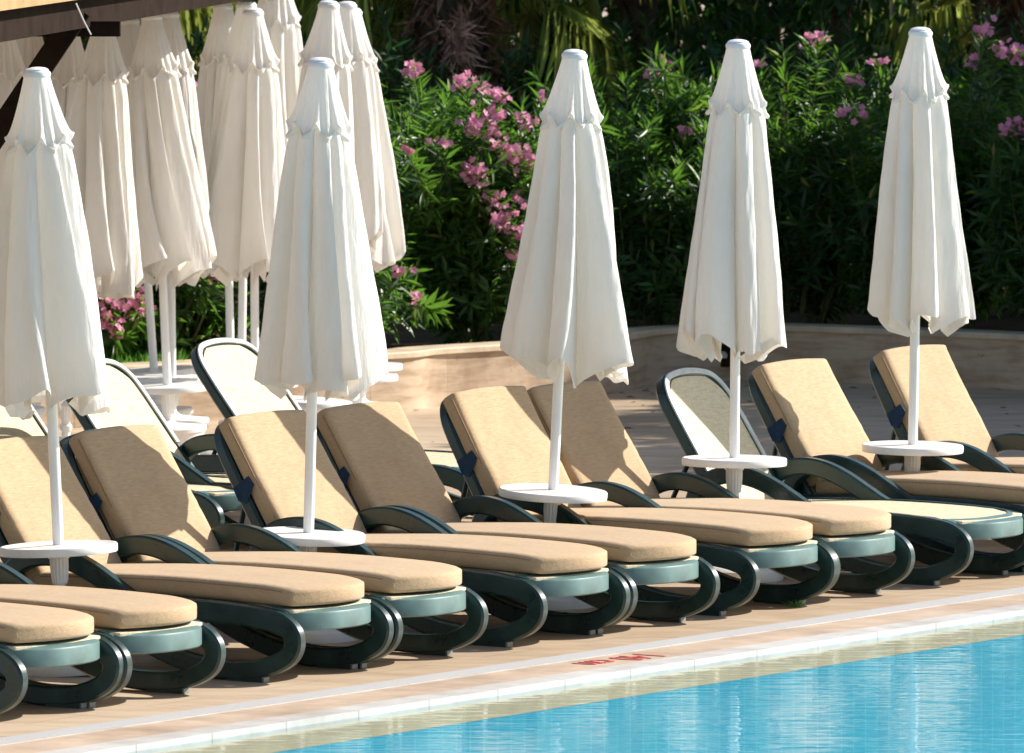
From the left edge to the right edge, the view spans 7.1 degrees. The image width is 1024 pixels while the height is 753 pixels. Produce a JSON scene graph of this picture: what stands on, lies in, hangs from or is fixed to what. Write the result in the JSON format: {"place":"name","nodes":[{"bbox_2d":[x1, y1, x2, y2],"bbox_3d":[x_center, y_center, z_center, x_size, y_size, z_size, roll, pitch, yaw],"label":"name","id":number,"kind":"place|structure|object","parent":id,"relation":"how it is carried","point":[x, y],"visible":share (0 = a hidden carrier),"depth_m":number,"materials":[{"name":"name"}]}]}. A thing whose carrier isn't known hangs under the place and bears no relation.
{"place":"outdoors","nodes":[
{"label":"outdoors","id":0,"kind":"place"},
{"bbox_2d":[0,0,1023,737],"bbox_3d":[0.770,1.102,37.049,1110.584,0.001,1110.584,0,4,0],"label":"ground","id":1,"kind":"structure","parent":0,"point":[652,436],"depth_m":37.13,"materials":[{"name":"stone"}]},
{"bbox_2d":[0,40,45,415],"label":"parasol","id":2,"kind":"object","parent":1,"relation":"on","point":[13,68],"visible":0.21,"depth_m":43.41,"materials":[{"name":"white fabric"}]},
{"bbox_2d":[16,37,43,405],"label":"parasol","id":3,"kind":"object","parent":1,"relation":"on","point":[29,48],"visible":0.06,"depth_m":45.06,"materials":[{"name":"white fabric"}]},
{"bbox_2d":[0,67,117,676],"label":"parasol","id":4,"kind":"object","parent":1,"relation":"on","point":[52,355],"visible":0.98,"depth_m":34.53,"materials":[{"name":"white fabric"}]},
{"bbox_2d":[0,602,123,713],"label":"sun lounger","id":5,"kind":"object","parent":1,"relation":"on","point":[33,636],"visible":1,"depth_m":32.93,"materials":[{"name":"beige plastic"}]},
{"bbox_2d":[50,37,100,435],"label":"parasol","id":6,"kind":"object","parent":1,"relation":"on","point":[63,76],"visible":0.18,"depth_m":44.88,"materials":[{"name":"white fabric"}]},
{"bbox_2d":[45,37,142,457],"bbox_3d":[-2.237,-0.657,44.379,0.500,2.563,0.518,2,5,0],"label":"parasol","id":7,"kind":"object","parent":1,"relation":"on","point":[99,127],"visible":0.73,"depth_m":44.20,"materials":[{"name":"white fabric"}]},
{"bbox_2d":[0,562,225,707],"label":"sun lounger","id":8,"kind":"object","parent":1,"relation":"on","point":[127,623],"visible":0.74,"depth_m":33.60,"materials":[{"name":"beige fabric"}]},
{"bbox_2d":[0,404,241,543],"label":"sun lounger","id":9,"kind":"object","parent":1,"relation":"on","point":[214,502],"visible":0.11,"depth_m":40.62,"materials":[{"name":"white plastic"}]},
{"bbox_2d":[0,0,244,148],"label":"timber pergola","id":10,"kind":"object","parent":1,"relation":"on","point":[61,25],"visible":0.98,"depth_m":38.82,"materials":[{"name":"brown wood"}]},
{"bbox_2d":[117,19,195,414],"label":"parasol","id":11,"kind":"object","parent":1,"relation":"on","point":[127,39],"visible":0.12,"depth_m":46.73,"materials":[{"name":"white fabric"}]},
{"bbox_2d":[66,358,249,545],"bbox_3d":[-1.382,0.389,41.075,1.933,0.902,0.721,3,4,34],"label":"sun lounger","id":12,"kind":"object","parent":1,"relation":"on","point":[132,402],"visible":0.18,"depth_m":41.56,"materials":[{"name":"white plastic"}]},
{"bbox_2d":[127,15,216,453],"bbox_3d":[-1.888,-0.724,45.388,0.542,2.574,0.549,3,5,38],"label":"parasol","id":13,"kind":"object","parent":1,"relation":"on","point":[176,239],"visible":0.82,"depth_m":45.23,"materials":[{"name":"white fabric"}]},
{"bbox_2d":[135,12,210,433],"bbox_3d":[-1.909,-0.771,46.105,0.485,2.565,0.499,0,4,0],"label":"parasol","id":14,"kind":"object","parent":1,"relation":"on","point":[176,38],"visible":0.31,"depth_m":46.04,"materials":[{"name":"white fabric"}]},
{"bbox_2d":[0,436,393,682],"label":"sun lounger","id":15,"kind":"object","parent":1,"relation":"on","point":[243,605],"visible":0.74,"depth_m":34.80,"materials":[{"name":"beige fabric"}]},
{"bbox_2d":[191,3,233,365],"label":"parasol","id":16,"kind":"object","parent":1,"relation":"on","point":[209,77],"visible":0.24,"depth_m":46.98,"materials":[{"name":"white fabric"}]},
{"bbox_2d":[200,0,256,454],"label":"parasol","id":17,"kind":"object","parent":1,"relation":"on","point":[228,49],"visible":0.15,"depth_m":46.33,"materials":[{"name":"white fabric"}]},
{"bbox_2d":[209,7,297,424],"bbox_3d":[-1.422,-0.761,45.816,0.492,2.586,0.495,3,5,41],"label":"parasol","id":18,"kind":"object","parent":1,"relation":"on","point":[244,196],"visible":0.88,"depth_m":45.63,"materials":[{"name":"white fabric"}]},
{"bbox_2d":[62,424,487,668],"bbox_3d":[-1.064,0.720,35.586,1.899,0.952,0.721,2,4,33],"label":"sun lounger","id":19,"kind":"object","parent":1,"relation":"on","point":[131,479],"visible":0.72,"depth_m":35.70,"materials":[{"name":"beige fabric"}]},
{"bbox_2d":[257,0,302,149],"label":"parasol","id":20,"kind":"object","parent":1,"relation":"on","point":[282,18],"visible":0.22,"depth_m":47.34,"materials":[{"name":"white fabric"}]},
{"bbox_2d":[254,57,388,643],"bbox_3d":[-0.833,-0.117,36.092,0.586,2.563,0.574,2,5,0],"label":"parasol","id":21,"kind":"object","parent":1,"relation":"on","point":[322,327],"visible":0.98,"depth_m":35.95,"materials":[{"name":"white fabric"}]},
{"bbox_2d":[293,0,353,411],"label":"parasol","id":22,"kind":"object","parent":1,"relation":"on","point":[326,39],"visible":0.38,"depth_m":44.07,"materials":[{"name":"white fabric"}]},
{"bbox_2d":[190,338,473,518],"bbox_3d":[-0.775,0.281,42.734,1.934,0.902,0.721,3,4,34],"label":"sun lounger","id":23,"kind":"object","parent":1,"relation":"on","point":[224,368],"visible":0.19,"depth_m":43.01,"materials":[{"name":"white plastic"}]},
{"bbox_2d":[339,1,397,403],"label":"parasol","id":24,"kind":"object","parent":1,"relation":"on","point":[367,154],"visible":0.4,"depth_m":46.07,"materials":[{"name":"white fabric"}]},
{"bbox_2d":[357,8,405,402],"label":"parasol","id":25,"kind":"object","parent":1,"relation":"on","point":[392,251],"visible":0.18,"depth_m":47.14,"materials":[{"name":"white fabric"}]},
{"bbox_2d":[214,410,630,646],"bbox_3d":[-0.437,0.660,36.514,1.899,0.952,0.721,3,4,34],"label":"sun lounger","id":26,"kind":"object","parent":1,"relation":"on","point":[261,455],"visible":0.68,"depth_m":36.44,"materials":[{"name":"beige fabric"}]},
{"bbox_2d":[0,594,1023,752],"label":"stone strip","id":27,"kind":"object","parent":1,"relation":"on","point":[82,739],"visible":1,"depth_m":34.44,"materials":[{"name":"beige stone"}]},
{"bbox_2d":[573,654,662,664],"bbox_3d":[0.459,1.212,35.254,0.168,0.002,0.492,3,4,34],"label":"depth mark","id":28,"kind":"object","parent":27,"relation":"on","point":[638,657],"visible":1,"depth_m":35.28,"materials":[{"name":"red paint"}]},
{"bbox_2d":[0,587,1023,743],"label":"drain strip","id":29,"kind":"object","parent":1,"relation":"on","point":[212,709],"visible":1,"depth_m":34.89,"materials":[{"name":"white stone"}]},
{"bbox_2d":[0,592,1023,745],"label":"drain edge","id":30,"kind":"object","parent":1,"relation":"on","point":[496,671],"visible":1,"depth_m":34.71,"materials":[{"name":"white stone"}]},
{"bbox_2d":[316,402,719,633],"bbox_3d":[-0.025,0.623,37.130,1.908,0.945,0.721,3,5,35],"label":"sun lounger","id":31,"kind":"object","parent":1,"relation":"on","point":[376,454],"visible":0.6,"depth_m":37.26,"materials":[{"name":"beige fabric"}]},
{"bbox_2d":[40,323,1023,428],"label":"planter wall","id":32,"kind":"structure","parent":1,"relation":"on","point":[432,375],"depth_m":52.76,"materials":[{"name":"stone"}]},
{"bbox_2d":[498,49,633,609],"bbox_3d":[0.255,-0.219,37.689,0.614,2.561,0.676,3,5,0],"label":"parasol","id":33,"kind":"object","parent":1,"relation":"on","point":[565,304],"visible":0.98,"depth_m":37.51,"materials":[{"name":"white fabric"}]},
{"bbox_2d":[177,274,1023,348],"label":"planting bed","id":34,"kind":"object","parent":1,"relation":"on","point":[424,338],"visible":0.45,"depth_m":54.77,"materials":[{"name":"green plant"}]},
{"bbox_2d":[43,2,236,82],"bbox_3d":[-3.322,-2.463,59.128,3.393,3.694,2.664,0,4,0],"label":"fan palm","id":35,"kind":"object","parent":34,"relation":"on","point":[189,19],"visible":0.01,"depth_m":58.48,"materials":[{"name":"green plant"}]},
{"bbox_2d":[81,14,210,305],"bbox_3d":[-2.555,-1.454,56.135,1.805,2.117,1.857,1,4,20],"label":"garden bush","id":36,"kind":"object","parent":34,"relation":"on","point":[200,43],"depth_m":55.89,"materials":[{"name":"green plant"}]},
{"bbox_2d":[104,345,191,362],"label":"grass","id":37,"kind":"structure","parent":34,"relation":"on","point":[135,356],"depth_m":50.00,"materials":[{"name":"green plant"}]},
{"bbox_2d":[98,81,264,358],"bbox_3d":[-2.185,-0.987,50.465,1.918,1.985,1.602,-3,5,-36],"label":"oleander bush","id":38,"kind":"object","parent":34,"relation":"on","point":[123,323],"visible":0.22,"depth_m":50.14,"materials":[{"name":"green plant"}]},
{"bbox_2d":[234,77,463,342],"bbox_3d":[-1.146,-1.068,51.275,1.637,2.016,1.583,1,4,20],"label":"oleander bush","id":39,"kind":"object","parent":34,"relation":"on","point":[397,139],"visible":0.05,"depth_m":51.15,"materials":[{"name":"green plant"}]},
{"bbox_2d":[302,4,521,315],"bbox_3d":[-1.037,-1.464,55.798,2.005,2.124,2.017,-2,4,-24],"label":"garden bush","id":40,"kind":"object","parent":34,"relation":"on","point":[394,51],"visible":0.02,"depth_m":55.68,"materials":[{"name":"green plant"}]},
{"bbox_2d":[234,0,700,177],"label":"fan palm","id":41,"kind":"object","parent":34,"relation":"on","point":[470,35],"visible":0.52,"depth_m":56.37,"materials":[{"name":"green plant"}]},
{"bbox_2d":[382,55,622,344],"bbox_3d":[-0.133,-1.075,52.134,1.750,1.971,2.044,-1,4,-16],"label":"oleander bush","id":42,"kind":"object","parent":34,"relation":"on","point":[472,242],"visible":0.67,"depth_m":51.84,"materials":[{"name":"green plant"}]},
{"bbox_2d":[480,0,721,308],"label":"garden bush","id":43,"kind":"object","parent":34,"relation":"on","point":[531,61],"visible":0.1,"depth_m":56.26,"materials":[{"name":"green plant"}]},
{"bbox_2d":[501,42,801,327],"bbox_3d":[0.828,-1.222,53.843,1.615,1.966,1.656,-4,5,-43],"label":"oleander bush","id":44,"kind":"object","parent":34,"relation":"on","point":[665,203],"visible":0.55,"depth_m":53.50,"materials":[{"name":"green plant"}]},
{"bbox_2d":[614,0,775,178],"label":"dense tree","id":45,"kind":"object","parent":34,"relation":"on","point":[708,31],"visible":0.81,"depth_m":57.60,"materials":[{"name":"green plant"}]},
{"bbox_2d":[681,26,892,324],"bbox_3d":[1.854,-1.307,54.479,1.737,2.058,1.723,2,4,22],"label":"oleander bush","id":46,"kind":"object","parent":34,"relation":"on","point":[804,269],"visible":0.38,"depth_m":54.06,"materials":[{"name":"green plant"}]},
{"bbox_2d":[692,0,960,309],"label":"garden bush","id":47,"kind":"object","parent":34,"relation":"on","point":[851,35],"visible":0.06,"depth_m":56.56,"materials":[{"name":"green plant"}]},
{"bbox_2d":[778,0,938,296],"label":"dense tree","id":48,"kind":"object","parent":34,"relation":"on","point":[846,11],"visible":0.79,"depth_m":57.95,"materials":[{"name":"green plant"}]},
{"bbox_2d":[782,14,1022,328],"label":"oleander bush","id":49,"kind":"object","parent":34,"relation":"on","point":[862,214],"visible":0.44,"depth_m":53.67,"materials":[{"name":"green plant"}]},
{"bbox_2d":[855,0,1023,163],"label":"fan palm","id":50,"kind":"object","parent":34,"relation":"on","point":[1010,12],"visible":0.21,"depth_m":60.59,"materials":[{"name":"green plant"}]},
{"bbox_2d":[869,3,1023,315],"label":"garden bush","id":51,"kind":"object","parent":34,"relation":"on","point":[956,71],"visible":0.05,"depth_m":55.77,"materials":[{"name":"green plant"}]},
{"bbox_2d":[963,37,1023,320],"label":"oleander bush","id":52,"kind":"object","parent":34,"relation":"on","point":[1005,202],"visible":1,"depth_m":53.00,"materials":[{"name":"green plant"}]},
{"bbox_2d":[233,0,996,237],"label":"woodland","id":53,"kind":"object","parent":1,"relation":"on","point":[695,51],"visible":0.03,"depth_m":66.43,"materials":[{"name":"green plant"}]},
{"bbox_2d":[440,386,838,615],"bbox_3d":[0.543,0.559,37.957,1.894,0.965,0.721,3,5,35],"label":"sun lounger","id":54,"kind":"object","parent":1,"relation":"on","point":[497,437],"visible":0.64,"depth_m":37.88,"materials":[{"name":"beige fabric"}]},
{"bbox_2d":[273,635,1023,752],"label":"pool basin","id":55,"kind":"object","parent":1,"relation":"in","point":[966,698],"depth_m":35.96,"materials":[{"name":"blue tile"}]},
{"bbox_2d":[37,604,1023,752],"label":"pool kerb","id":56,"kind":"structure","parent":55,"relation":"on","point":[305,720],"depth_m":34.27,"materials":[{"name":"white stone"}]},
{"bbox_2d":[153,619,1023,752],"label":"waterline band","id":57,"kind":"object","parent":55,"relation":"attached to","point":[335,733],"visible":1,"depth_m":34.62,"materials":[{"name":"beige tile"}]},
{"bbox_2d":[527,381,914,603],"bbox_3d":[0.917,0.530,38.517,1.899,0.952,0.721,3,4,34],"label":"sun lounger","id":58,"kind":"object","parent":1,"relation":"on","point":[596,445],"visible":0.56,"depth_m":38.63,"materials":[{"name":"beige fabric"}]},
{"bbox_2d":[676,39,786,582],"bbox_3d":[1.047,-0.318,39.105,0.530,2.569,0.567,0,3,0],"label":"parasol","id":59,"kind":"object","parent":1,"relation":"on","point":[732,298],"visible":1,"depth_m":38.92,"materials":[{"name":"white fabric"}]},
{"bbox_2d":[779,599,803,607],"bbox_3d":[1.298,1.036,37.727,0.106,0.043,0.160,-1,4,-18],"label":"weed tuft","id":60,"kind":"object","parent":1,"relation":"on","point":[791,604],"visible":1,"depth_m":37.73,"materials":[{"name":"green plant"}]},
{"bbox_2d":[656,368,1023,585],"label":"sun lounger","id":61,"kind":"object","parent":1,"relation":"on","point":[694,403],"visible":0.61,"depth_m":39.54,"materials":[{"name":"green plastic"}]},
{"bbox_2d":[749,358,1023,571],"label":"sun lounger","id":62,"kind":"object","parent":1,"relation":"on","point":[803,407],"visible":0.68,"depth_m":40.34,"materials":[{"name":"beige fabric"}]},
{"bbox_2d":[862,27,975,556],"bbox_3d":[2.004,-0.416,40.392,0.546,2.598,0.500,1,4,0],"label":"parasol","id":63,"kind":"object","parent":1,"relation":"on","point":[920,265],"visible":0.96,"depth_m":40.25,"materials":[{"name":"white fabric"}]},
{"bbox_2d":[869,344,1023,473],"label":"sun lounger","id":64,"kind":"object","parent":1,"relation":"on","point":[948,411],"visible":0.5,"depth_m":41.38,"materials":[{"name":"beige fabric"}]}
]}

